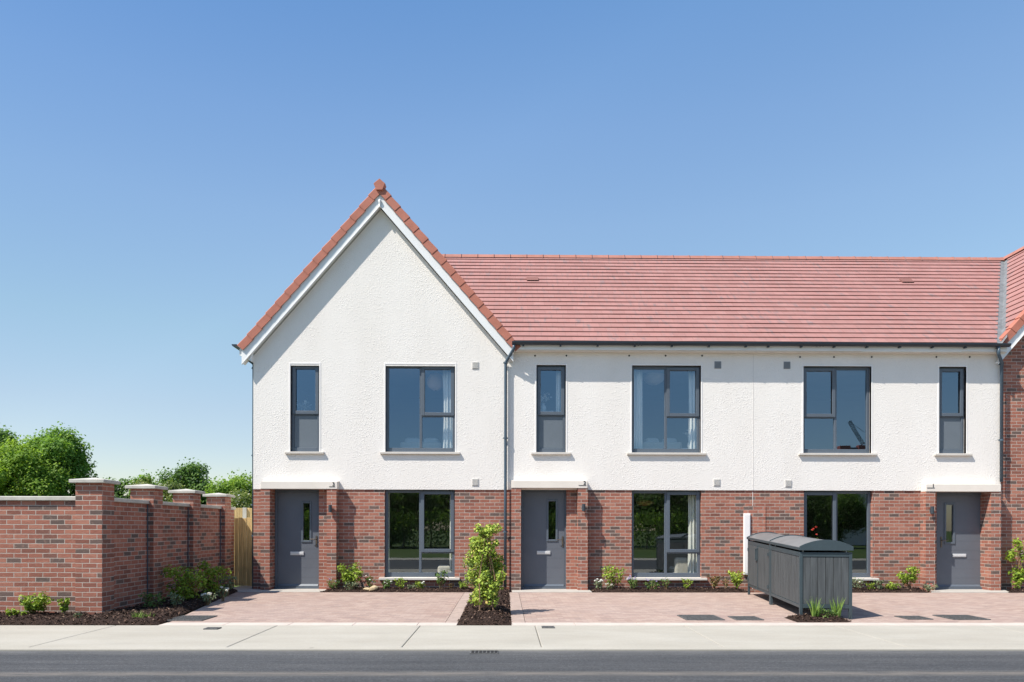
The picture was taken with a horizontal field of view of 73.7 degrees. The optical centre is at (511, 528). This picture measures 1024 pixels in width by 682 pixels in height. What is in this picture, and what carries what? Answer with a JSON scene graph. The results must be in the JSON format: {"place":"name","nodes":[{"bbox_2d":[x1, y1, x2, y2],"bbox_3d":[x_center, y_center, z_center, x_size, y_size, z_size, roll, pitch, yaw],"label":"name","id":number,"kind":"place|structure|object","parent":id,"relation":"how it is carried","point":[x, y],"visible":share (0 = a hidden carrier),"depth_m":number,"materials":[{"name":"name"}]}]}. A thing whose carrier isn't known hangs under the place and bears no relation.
{"place":"outdoors","nodes":[
{"label":"outdoors","id":0,"kind":"place"},
{"bbox_2d":[18,583,497,625],"bbox_3d":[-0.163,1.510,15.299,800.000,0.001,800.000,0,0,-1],"label":"ground","id":1,"kind":"structure","parent":0,"point":[187,612],"depth_m":12.14,"materials":[{"name":"brown soil"}]},
{"bbox_2d":[0,425,20,466],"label":"deciduous tree","id":2,"kind":"object","parent":1,"relation":"on","point":[6,436],"visible":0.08,"depth_m":57.14,"materials":[{"name":"green plant"}]},
{"bbox_2d":[0,432,78,495],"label":"deciduous tree","id":3,"kind":"object","parent":1,"relation":"on","point":[17,459],"visible":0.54,"depth_m":43.10,"materials":[{"name":"green plant"}]},
{"bbox_2d":[6,421,103,495],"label":"deciduous tree","id":4,"kind":"object","parent":1,"relation":"on","point":[72,454],"visible":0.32,"depth_m":45.91,"materials":[{"name":"green plant"}]},
{"bbox_2d":[0,478,235,614],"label":"garden wall","id":5,"kind":"structure","parent":1,"relation":"on","point":[92,546],"depth_m":10.68,"materials":[{"name":"red brick"}]},
{"bbox_2d":[235,518,251,585],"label":"timber gate","id":6,"kind":"structure","parent":5,"relation":"attached to","point":[243,549],"depth_m":16.05,"materials":[{"name":"brown wood"}]},
{"bbox_2d":[0,588,237,624],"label":"mulch bed","id":7,"kind":"object","parent":1,"relation":"on","point":[26,621],"visible":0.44,"depth_m":9.93,"materials":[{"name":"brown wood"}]},
{"bbox_2d":[5,608,19,615],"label":"shrub","id":8,"kind":"object","parent":7,"relation":"on","point":[10,613],"visible":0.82,"depth_m":10.21,"materials":[{"name":"green plant"}]},
{"bbox_2d":[18,591,53,612],"bbox_3d":[-7.220,1.177,10.349,0.450,0.424,0.474,0,0,-1],"label":"shrub","id":9,"kind":"object","parent":7,"relation":"on","point":[39,602],"visible":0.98,"depth_m":10.30,"materials":[{"name":"green plant"}]},
{"bbox_2d":[57,598,70,614],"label":"shrub","id":10,"kind":"object","parent":7,"relation":"on","point":[64,608],"visible":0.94,"depth_m":10.31,"materials":[{"name":"green plant"}]},
{"bbox_2d":[138,591,165,606],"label":"shrub","id":11,"kind":"object","parent":7,"relation":"on","point":[150,601],"visible":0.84,"depth_m":11.23,"materials":[{"name":"green plant"}]},
{"bbox_2d":[167,592,185,606],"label":"shrub","id":12,"kind":"object","parent":7,"relation":"on","point":[175,602],"visible":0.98,"depth_m":11.34,"materials":[{"name":"green plant"}]},
{"bbox_2d":[160,564,206,599],"bbox_3d":[-6.019,1.024,12.502,0.760,0.737,0.708,0,0,-31],"label":"shrub","id":13,"kind":"object","parent":7,"relation":"on","point":[184,589],"visible":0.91,"depth_m":12.43,"materials":[{"name":"green plant"}]},
{"bbox_2d":[201,592,215,604],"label":"shrub","id":14,"kind":"object","parent":7,"relation":"on","point":[206,599],"visible":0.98,"depth_m":12.13,"materials":[{"name":"green plant"}]},
{"bbox_2d":[196,560,231,593],"bbox_3d":[-5.885,1.012,13.525,0.694,0.759,0.591,0,0,-16],"label":"shrub","id":15,"kind":"object","parent":7,"relation":"on","point":[213,573],"visible":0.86,"depth_m":13.45,"materials":[{"name":"green plant"}]},
{"bbox_2d":[216,586,228,600],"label":"shrub","id":16,"kind":"object","parent":7,"relation":"on","point":[223,595],"visible":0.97,"depth_m":12.78,"materials":[{"name":"green plant"}]},
{"bbox_2d":[219,575,237,595],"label":"shrub","id":17,"kind":"object","parent":7,"relation":"on","point":[230,584],"visible":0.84,"depth_m":13.72,"materials":[{"name":"green plant"}]},
{"bbox_2d":[105,476,132,498],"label":"deciduous tree","id":18,"kind":"object","parent":1,"relation":"on","point":[118,492],"visible":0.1,"depth_m":51.60,"materials":[{"name":"green plant"}]},
{"bbox_2d":[121,469,155,495],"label":"deciduous tree","id":19,"kind":"object","parent":1,"relation":"on","point":[143,477],"visible":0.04,"depth_m":56.98,"materials":[{"name":"green plant"}]},
{"bbox_2d":[128,474,186,501],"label":"hawthorn","id":20,"kind":"object","parent":1,"relation":"on","point":[167,497],"visible":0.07,"depth_m":47.47,"materials":[{"name":"green plant"}]},
{"bbox_2d":[152,457,218,504],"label":"deciduous tree","id":21,"kind":"object","parent":1,"relation":"on","point":[192,476],"visible":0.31,"depth_m":53.88,"materials":[{"name":"green plant"}]},
{"bbox_2d":[203,470,251,506],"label":"deciduous tree","id":22,"kind":"object","parent":1,"relation":"on","point":[231,484],"visible":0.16,"depth_m":48.61,"materials":[{"name":"green plant"}]},
{"bbox_2d":[225,486,251,507],"bbox_3d":[-15.883,-0.460,39.760,2.822,4.055,2.934,0,0,-1],"label":"hawthorn","id":23,"kind":"object","parent":1,"relation":"on","point":[241,499],"visible":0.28,"depth_m":39.41,"materials":[{"name":"green plant"}]},
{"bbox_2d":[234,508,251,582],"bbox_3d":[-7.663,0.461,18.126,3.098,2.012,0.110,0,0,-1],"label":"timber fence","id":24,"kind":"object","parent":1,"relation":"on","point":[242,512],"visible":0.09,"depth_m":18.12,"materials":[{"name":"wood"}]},
{"bbox_2d":[237,589,326,591],"bbox_3d":[-5.034,1.409,14.990,1.977,0.100,0.717,0,0,-1],"label":"doorstep","id":25,"kind":"structure","parent":1,"relation":"on","point":[282,590],"depth_m":14.89,"materials":[{"name":"grey concrete"}]},
{"bbox_2d":[232,179,520,589],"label":"terraced house","id":26,"kind":"structure","parent":1,"relation":"on","point":[378,312],"depth_m":15.26,"materials":[{"name":"white paint"}]},
{"bbox_2d":[278,492,318,585],"bbox_3d":[-4.813,0.253,15.377,0.917,2.117,0.116,0,0,-1],"label":"door","id":27,"kind":"structure","parent":26,"relation":"in","point":[298,558],"depth_m":15.39,"materials":[{"name":"grey wood"}]},
{"bbox_2d":[284,362,323,453],"bbox_3d":[-4.623,-2.677,15.276,0.871,2.041,0.197,0,0,-1],"label":"window","id":28,"kind":"structure","parent":26,"relation":"in","point":[305,438],"depth_m":15.30,"materials":[{"name":"grey metal"}]},
{"bbox_2d":[388,493,389,572],"bbox_3d":[-2.845,0.175,15.528,0.116,2.200,0.089,0,0,-1],"label":"curtain","id":29,"kind":"object","parent":26,"relation":"hanging from","point":[388,532],"visible":0.34,"depth_m":15.52,"materials":[{"name":"fabric"}]},
{"bbox_2d":[379,490,459,579],"bbox_3d":[-2.067,0.149,15.319,1.801,2.017,0.230,0,0,-1],"label":"window","id":30,"kind":"structure","parent":26,"relation":"in","point":[419,575],"depth_m":15.35,"materials":[{"name":"grey metal"}]},
{"bbox_2d":[380,363,459,453],"bbox_3d":[-2.050,-2.672,15.303,1.783,2.041,0.197,0,0,-1],"label":"window","id":31,"kind":"structure","parent":26,"relation":"in","point":[453,413],"depth_m":15.32,"materials":[{"name":"grey metal"}]},
{"bbox_2d":[400,438,442,447],"bbox_3d":[-2.189,-1.751,17.328,1.004,0.855,2.100,0,0,-1],"label":"bed","id":32,"kind":"object","parent":26,"relation":"in","point":[426,443],"visible":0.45,"depth_m":16.29,"materials":[{"name":"beige fabric"}]},
{"bbox_2d":[427,372,442,390],"bbox_3d":[-1.828,-3.521,16.382,0.430,0.440,0.430,0,0,-1],"label":"pendant lamp","id":33,"kind":"object","parent":26,"relation":"hanging from","point":[434,381],"visible":0.94,"depth_m":16.23,"materials":[{"name":"paper"}]},
{"bbox_2d":[438,565,449,572],"bbox_3d":[-1.493,1.096,16.235,0.500,0.463,0.700,0,0,-1],"label":"armchair","id":34,"kind":"object","parent":26,"relation":"in","point":[446,568],"visible":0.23,"depth_m":15.89,"materials":[{"name":"beige fabric"}]},
{"bbox_2d":[443,370,452,447],"bbox_3d":[-1.436,-2.507,15.543,0.297,2.270,0.094,0,0,-1],"label":"curtain","id":35,"kind":"object","parent":26,"relation":"hanging from","point":[447,431],"visible":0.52,"depth_m":15.54,"materials":[{"name":"fabric"}]},
{"bbox_2d":[450,494,451,572],"bbox_3d":[-1.350,0.178,15.547,0.134,2.200,0.074,0,0,-14],"label":"curtain","id":36,"kind":"object","parent":26,"relation":"hanging from","point":[450,538],"visible":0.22,"depth_m":15.52,"materials":[{"name":"fabric"}]},
{"bbox_2d":[320,587,474,591],"bbox_3d":[-2.467,1.341,14.954,3.312,0.090,0.650,0,0,-1],"label":"mulch bed","id":37,"kind":"object","parent":1,"relation":"on","point":[403,589],"visible":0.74,"depth_m":14.71,"materials":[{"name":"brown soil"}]},
{"bbox_2d":[326,578,339,587],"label":"shrub","id":38,"kind":"object","parent":37,"relation":"on","point":[334,585],"visible":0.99,"depth_m":14.80,"materials":[{"name":"green plant"}]},
{"bbox_2d":[337,562,363,588],"bbox_3d":[-3.529,1.067,15.006,0.586,0.658,0.514,0,0,-1],"label":"shrub","id":39,"kind":"object","parent":37,"relation":"on","point":[348,576],"visible":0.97,"depth_m":14.92,"materials":[{"name":"green plant"}]},
{"bbox_2d":[382,579,392,588],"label":"shrub","id":40,"kind":"object","parent":37,"relation":"on","point":[387,582],"visible":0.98,"depth_m":14.86,"materials":[{"name":"green plant"}]},
{"bbox_2d":[393,577,406,588],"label":"shrub","id":41,"kind":"object","parent":37,"relation":"on","point":[401,583],"visible":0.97,"depth_m":14.86,"materials":[{"name":"green plant"}]},
{"bbox_2d":[435,570,448,588],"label":"shrub","id":42,"kind":"object","parent":37,"relation":"on","point":[440,579],"visible":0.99,"depth_m":14.84,"materials":[{"name":"green plant"}]},
{"bbox_2d":[457,587,511,624],"bbox_3d":[-0.425,1.332,12.494,0.785,0.115,5.606,0,0,-1],"label":"mulch bed","id":43,"kind":"object","parent":1,"relation":"on","point":[487,620],"visible":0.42,"depth_m":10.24,"materials":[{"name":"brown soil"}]},
{"bbox_2d":[462,559,477,588],"bbox_3d":[-0.823,1.001,14.865,0.542,0.798,0.680,0,0,-1],"label":"shrub","id":44,"kind":"object","parent":43,"relation":"on","point":[468,567],"visible":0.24,"depth_m":14.80,"materials":[{"name":"green plant"}]},
{"bbox_2d":[463,523,506,609],"bbox_3d":[-0.436,0.657,10.969,0.728,1.506,0.622,0,0,-1],"label":"column shrub","id":45,"kind":"object","parent":43,"relation":"on","point":[487,589],"visible":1,"depth_m":10.85,"materials":[{"name":"green plant"}]},
{"bbox_2d":[446,592,524,622],"bbox_3d":[-0.414,1.429,12.318,1.166,0.101,4.698,0,0,-1],"label":"paving border","id":46,"kind":"object","parent":1,"relation":"on","point":[516,612],"visible":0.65,"depth_m":11.58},
{"bbox_2d":[0,647,1023,650],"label":"road kerb","id":47,"kind":"structure","parent":1,"relation":"on","point":[512,648],"depth_m":7.83,"materials":[{"name":"concrete"}]},
{"bbox_2d":[0,625,1023,646],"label":"footpath","id":48,"kind":"structure","parent":1,"relation":"on","point":[458,636],"depth_m":8.73,"materials":[{"name":"concrete"}]},
{"bbox_2d":[512,589,590,591],"bbox_3d":[0.866,1.419,15.051,1.742,0.100,0.717,0,0,-1],"label":"doorstep","id":49,"kind":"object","parent":1,"relation":"on","point":[549,590],"depth_m":15.00,"materials":[{"name":"grey concrete"}]},
{"bbox_2d":[160,623,1023,625],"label":"paving edging","id":50,"kind":"object","parent":1,"relation":"on","point":[870,624],"visible":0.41,"depth_m":9.82,"materials":[{"name":"grey concrete"}]},
{"bbox_2d":[442,254,757,592],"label":"terraced house","id":51,"kind":"structure","parent":1,"relation":"on","point":[583,473],"depth_m":15.35,"materials":[{"name":"white paint"}]},
{"bbox_2d":[524,492,563,586],"bbox_3d":[0.725,0.246,15.435,0.917,2.150,0.116,0,0,-1],"label":"door","id":52,"kind":"structure","parent":51,"relation":"in","point":[543,556],"depth_m":15.45,"materials":[{"name":"grey wood"}]},
{"bbox_2d":[531,363,570,454],"bbox_3d":[0.875,-2.667,15.333,0.891,2.041,0.197,0,0,-1],"label":"window","id":53,"kind":"structure","parent":51,"relation":"in","point":[549,426],"depth_m":15.36,"materials":[{"name":"grey metal"}]},
{"bbox_2d":[556,370,560,411],"bbox_3d":[1.101,-2.828,15.573,0.202,1.620,0.089,0,0,-1],"label":"curtain","id":54,"kind":"object","parent":51,"relation":"hanging from","point":[558,390],"visible":0.32,"depth_m":15.56,"materials":[{"name":"fabric"}]},
{"bbox_2d":[634,370,641,448],"bbox_3d":[2.847,-2.500,15.587,0.249,2.270,0.089,0,0,-1],"label":"curtain","id":55,"kind":"object","parent":51,"relation":"hanging from","point":[637,409],"visible":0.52,"depth_m":15.58,"materials":[{"name":"fabric"}]},
{"bbox_2d":[636,490,652,505],"bbox_3d":[3.209,-0.788,16.535,0.418,0.488,0.418,0,0,-1],"label":"pendant lamp","id":56,"kind":"object","parent":51,"relation":"hanging from","point":[644,502],"visible":0.82,"depth_m":16.39,"materials":[{"name":"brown wood"}]},
{"bbox_2d":[643,373,663,384],"bbox_3d":[3.463,-3.712,16.637,0.529,0.450,0.529,0,0,-1],"label":"pendant lamp","id":57,"kind":"object","parent":51,"relation":"hanging from","point":[653,378],"visible":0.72,"depth_m":16.46,"materials":[{"name":"white fabric"}]},
{"bbox_2d":[642,438,681,448],"bbox_3d":[3.598,-1.750,17.389,0.949,0.873,2.100,0,0,-1],"label":"bed","id":58,"kind":"object","parent":51,"relation":"in","point":[655,443],"visible":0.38,"depth_m":16.34,"materials":[{"name":"beige fabric"}]},
{"bbox_2d":[626,491,706,579],"bbox_3d":[3.472,0.159,15.377,1.801,2.017,0.230,0,0,-1],"label":"window","id":59,"kind":"structure","parent":51,"relation":"in","point":[640,576],"depth_m":15.41,"materials":[{"name":"grey metal"}]},
{"bbox_2d":[627,364,706,454],"bbox_3d":[3.464,-2.662,15.361,1.782,2.041,0.197,0,0,-1],"label":"window","id":60,"kind":"structure","parent":51,"relation":"in","point":[667,368],"depth_m":15.37,"materials":[{"name":"grey metal"}]},
{"bbox_2d":[668,558,687,572],"bbox_3d":[4.076,1.012,16.294,0.550,0.649,0.700,0,0,-1],"label":"armchair","id":61,"kind":"object","parent":51,"relation":"in","point":[680,565],"visible":0.26,"depth_m":15.94,"materials":[{"name":"beige fabric"}]},
{"bbox_2d":[688,371,695,448],"bbox_3d":[4.184,-2.498,15.602,0.314,2.270,0.092,0,0,-1],"label":"curtain","id":62,"kind":"object","parent":51,"relation":"hanging from","point":[692,409],"visible":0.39,"depth_m":15.60,"materials":[{"name":"fabric"}]},
{"bbox_2d":[688,490,699,572],"bbox_3d":[4.179,0.187,15.602,0.314,2.200,0.096,0,0,-1],"label":"curtain","id":63,"kind":"object","parent":51,"relation":"hanging from","point":[692,563],"visible":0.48,"depth_m":15.60,"materials":[{"name":"fabric"}]},
{"bbox_2d":[589,586,747,592],"bbox_3d":[3.427,1.351,15.016,3.418,0.090,0.652,0,0,-1],"label":"mulch bed","id":64,"kind":"object","parent":1,"relation":"on","point":[625,590],"visible":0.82,"depth_m":14.79,"materials":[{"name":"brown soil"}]},
{"bbox_2d":[601,564,626,588],"bbox_3d":[2.231,1.094,15.007,0.556,0.624,0.439,0,0,-1],"label":"shrub","id":65,"kind":"object","parent":64,"relation":"on","point":[607,575],"visible":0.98,"depth_m":14.99,"materials":[{"name":"green plant"}]},
{"bbox_2d":[627,575,638,588],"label":"shrub","id":66,"kind":"object","parent":64,"relation":"on","point":[634,584],"visible":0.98,"depth_m":14.93,"materials":[{"name":"green plant"}]},
{"bbox_2d":[643,578,659,588],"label":"shrub","id":67,"kind":"object","parent":64,"relation":"on","point":[651,585],"visible":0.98,"depth_m":14.94,"materials":[{"name":"green plant"}]},
{"bbox_2d":[681,578,692,588],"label":"shrub","id":68,"kind":"object","parent":64,"relation":"on","point":[685,584],"visible":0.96,"depth_m":14.91,"materials":[{"name":"green plant"}]},
{"bbox_2d":[708,574,720,588],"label":"shrub","id":69,"kind":"object","parent":64,"relation":"on","point":[714,582],"visible":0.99,"depth_m":14.99,"materials":[{"name":"brown plant"}]},
{"bbox_2d":[727,570,745,588],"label":"shrub","id":70,"kind":"object","parent":64,"relation":"on","point":[736,580],"visible":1,"depth_m":14.96,"materials":[{"name":"green plant"}]},
{"bbox_2d":[688,255,1010,592],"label":"terraced house","id":71,"kind":"structure","parent":1,"relation":"on","point":[877,444],"depth_m":15.40,"materials":[{"name":"white paint"}]},
{"bbox_2d":[743,513,750,574],"bbox_3d":[5.275,0.360,15.329,0.151,1.379,0.051,0,0,-1],"label":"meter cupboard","id":72,"kind":"object","parent":71,"relation":"attached to","point":[746,524],"visible":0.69,"depth_m":15.30,"materials":[{"name":"paint"}]},
{"bbox_2d":[798,365,876,455],"bbox_3d":[7.319,-2.656,15.401,1.764,2.041,0.197,0,0,-1],"label":"window","id":73,"kind":"structure","parent":71,"relation":"in","point":[840,452],"depth_m":15.41,"materials":[{"name":"grey metal"}]},
{"bbox_2d":[804,491,878,580],"bbox_3d":[7.349,0.165,15.418,1.788,2.017,0.230,0,0,-1],"label":"window","id":74,"kind":"structure","parent":71,"relation":"in","point":[863,576],"depth_m":15.47,"materials":[{"name":"grey metal"}]},
{"bbox_2d":[934,365,972,455],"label":"window","id":75,"kind":"structure","parent":71,"relation":"in","point":[951,433],"depth_m":15.46,"materials":[{"name":"grey metal"}]},
{"bbox_2d":[937,495,980,586],"bbox_3d":[10.141,0.292,15.534,1.050,2.092,0.116,0,0,-1],"label":"door","id":76,"kind":"structure","parent":71,"relation":"in","point":[958,560],"depth_m":15.55,"materials":[{"name":"grey wood"}]},
{"bbox_2d":[852,586,927,592],"bbox_3d":[8.052,1.354,15.058,2.292,0.101,0.663,0,0,-1],"label":"mulch bed","id":77,"kind":"object","parent":1,"relation":"on","point":[855,590],"visible":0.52,"depth_m":14.81,"materials":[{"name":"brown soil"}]},
{"bbox_2d":[852,577,866,592],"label":"shrub","id":78,"kind":"object","parent":77,"relation":"on","point":[857,585],"visible":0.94,"depth_m":14.92,"materials":[{"name":"green plant"}]},
{"bbox_2d":[884,581,900,589],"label":"shrub","id":79,"kind":"object","parent":77,"relation":"on","point":[892,586],"visible":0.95,"depth_m":14.90,"materials":[{"name":"green plant"}]},
{"bbox_2d":[895,565,920,587],"bbox_3d":[8.750,1.113,15.021,0.497,0.609,0.499,0,0,13],"label":"shrub","id":80,"kind":"object","parent":77,"relation":"on","point":[911,577],"visible":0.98,"depth_m":15.01,"materials":[{"name":"green plant"}]},
{"bbox_2d":[931,589,1008,592],"bbox_3d":[10.120,1.436,15.148,2.093,0.100,0.717,0,0,-1],"label":"doorstep","id":81,"kind":"structure","parent":1,"relation":"on","point":[966,591],"depth_m":14.95,"materials":[{"name":"grey concrete"}]},
{"bbox_2d":[995,246,1023,592],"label":"brick house","id":82,"kind":"structure","parent":1,"relation":"on","point":[1012,505],"depth_m":15.47,"materials":[{"name":"brick"}]},
{"bbox_2d":[296,397,311,410],"bbox_3d":[-4.793,-2.790,15.674,0.386,0.475,0.271,0,0,-1],"label":"flower vase","id":83,"kind":"object","parent":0,"point":[303,405],"visible":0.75,"depth_m":15.63,"materials":[{"name":"white ceramic"}]},
{"bbox_2d":[169,592,463,622],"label":"block paving","id":84,"kind":"structure","parent":0,"point":[337,607],"depth_m":11.81,"materials":[{"name":"brick"}]},
{"bbox_2d":[165,615,217,621],"bbox_3d":[-4.859,1.373,10.363,0.546,0.032,0.550,0,0,-1],"label":"drain cover","id":85,"kind":"object","parent":84,"relation":"on","point":[192,618],"visible":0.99,"depth_m":10.32,"materials":[{"name":"metal"}]},
{"bbox_2d":[0,651,1023,681],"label":"road","id":86,"kind":"structure","parent":0,"point":[512,666],"depth_m":6.92,"materials":[{"name":"grey asphalt"}]},
{"bbox_2d":[470,650,498,653],"bbox_3d":[-0.313,1.395,7.687,0.321,0.010,0.180,0,0,-1],"label":"road gully","id":87,"kind":"object","parent":86,"relation":"on","point":[484,651],"visible":1,"depth_m":7.67,"materials":[{"name":"metal"}]},
{"bbox_2d":[0,0,1023,496],"label":"sky","id":88,"kind":"structure","parent":0,"point":[169,169],"materials":[{"name":"blue"}]},
{"bbox_2d":[541,391,551,410],"bbox_3d":[0.733,-2.926,15.709,0.387,0.492,0.268,0,0,-38],"label":"flower vase","id":89,"kind":"object","parent":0,"point":[543,406],"visible":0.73,"depth_m":15.66,"materials":[{"name":"white ceramic"}]},
{"bbox_2d":[519,592,1023,622],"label":"block paving","id":90,"kind":"structure","parent":0,"point":[594,607],"depth_m":11.93,"materials":[{"name":"brick"}]},
{"bbox_2d":[677,615,724,619],"bbox_3d":[2.909,1.387,10.540,0.585,0.032,0.564,0,0,-1],"label":"drain cover","id":91,"kind":"object","parent":90,"relation":"on","point":[700,617],"visible":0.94,"depth_m":10.49,"materials":[{"name":"metal"}]},
{"bbox_2d":[728,616,763,619],"bbox_3d":[3.582,1.388,10.471,0.424,0.032,0.408,0,0,-1],"label":"drain cover","id":92,"kind":"object","parent":90,"relation":"on","point":[745,618],"visible":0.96,"depth_m":10.43,"materials":[{"name":"metal"}]},
{"bbox_2d":[747,532,853,618],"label":"bin store","id":93,"kind":"structure","parent":90,"relation":"on","point":[799,571],"depth_m":10.61,"materials":[{"name":"metal"}]},
{"bbox_2d":[748,545,756,586],"bbox_3d":[4.878,0.751,13.808,0.022,0.817,0.889,0,0,8],"label":"door","id":94,"kind":"structure","parent":93,"relation":"in","point":[752,564],"depth_m":13.82,"materials":[{"name":"grey wood"}]},
{"bbox_2d":[758,547,768,591],"bbox_3d":[4.755,0.765,12.897,0.022,0.799,0.889,0,0,8],"label":"door","id":95,"kind":"structure","parent":93,"relation":"in","point":[763,560],"depth_m":12.87,"materials":[{"name":"grey wood"}]},
{"bbox_2d":[784,613,850,621],"bbox_3d":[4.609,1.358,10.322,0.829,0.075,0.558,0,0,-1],"label":"mulch bed","id":96,"kind":"object","parent":90,"relation":"on","point":[825,619],"visible":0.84,"depth_m":10.15,"materials":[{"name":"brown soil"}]},
{"bbox_2d":[808,597,824,616],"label":"iris clump","id":97,"kind":"object","parent":96,"relation":"on","point":[813,610],"visible":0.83,"depth_m":10.30,"materials":[{"name":"green plant"}]},
{"bbox_2d":[815,608,837,617],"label":"shrub","id":98,"kind":"object","parent":96,"relation":"on","point":[824,612],"visible":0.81,"depth_m":10.28,"materials":[{"name":"green plant"}]},
{"bbox_2d":[829,598,845,616],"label":"iris clump","id":99,"kind":"object","parent":96,"relation":"on","point":[833,608],"visible":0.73,"depth_m":10.30,"materials":[{"name":"green plant"}]},
{"bbox_2d":[894,616,933,619],"bbox_3d":[6.212,1.393,10.561,0.389,0.032,0.376,0,0,-1],"label":"drain cover","id":100,"kind":"object","parent":90,"relation":"on","point":[914,617],"visible":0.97,"depth_m":10.52,"materials":[{"name":"metal"}]},
{"bbox_2d":[932,615,990,619],"bbox_3d":[6.979,1.394,10.612,0.566,0.032,0.531,0,0,-1],"label":"drain cover","id":101,"kind":"object","parent":90,"relation":"on","point":[961,617],"visible":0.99,"depth_m":10.54,"materials":[{"name":"metal"}]},
{"bbox_2d":[1008,587,1023,592],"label":"mulch bed","id":102,"kind":"object","parent":90,"relation":"on","point":[1018,590],"visible":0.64,"depth_m":14.81,"materials":[{"name":"brown soil"}]},
{"bbox_2d":[1005,537,1023,587],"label":"shrub","id":103,"kind":"object","parent":102,"relation":"on","point":[1017,575],"visible":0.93,"depth_m":15.15,"materials":[{"name":"green plant"}]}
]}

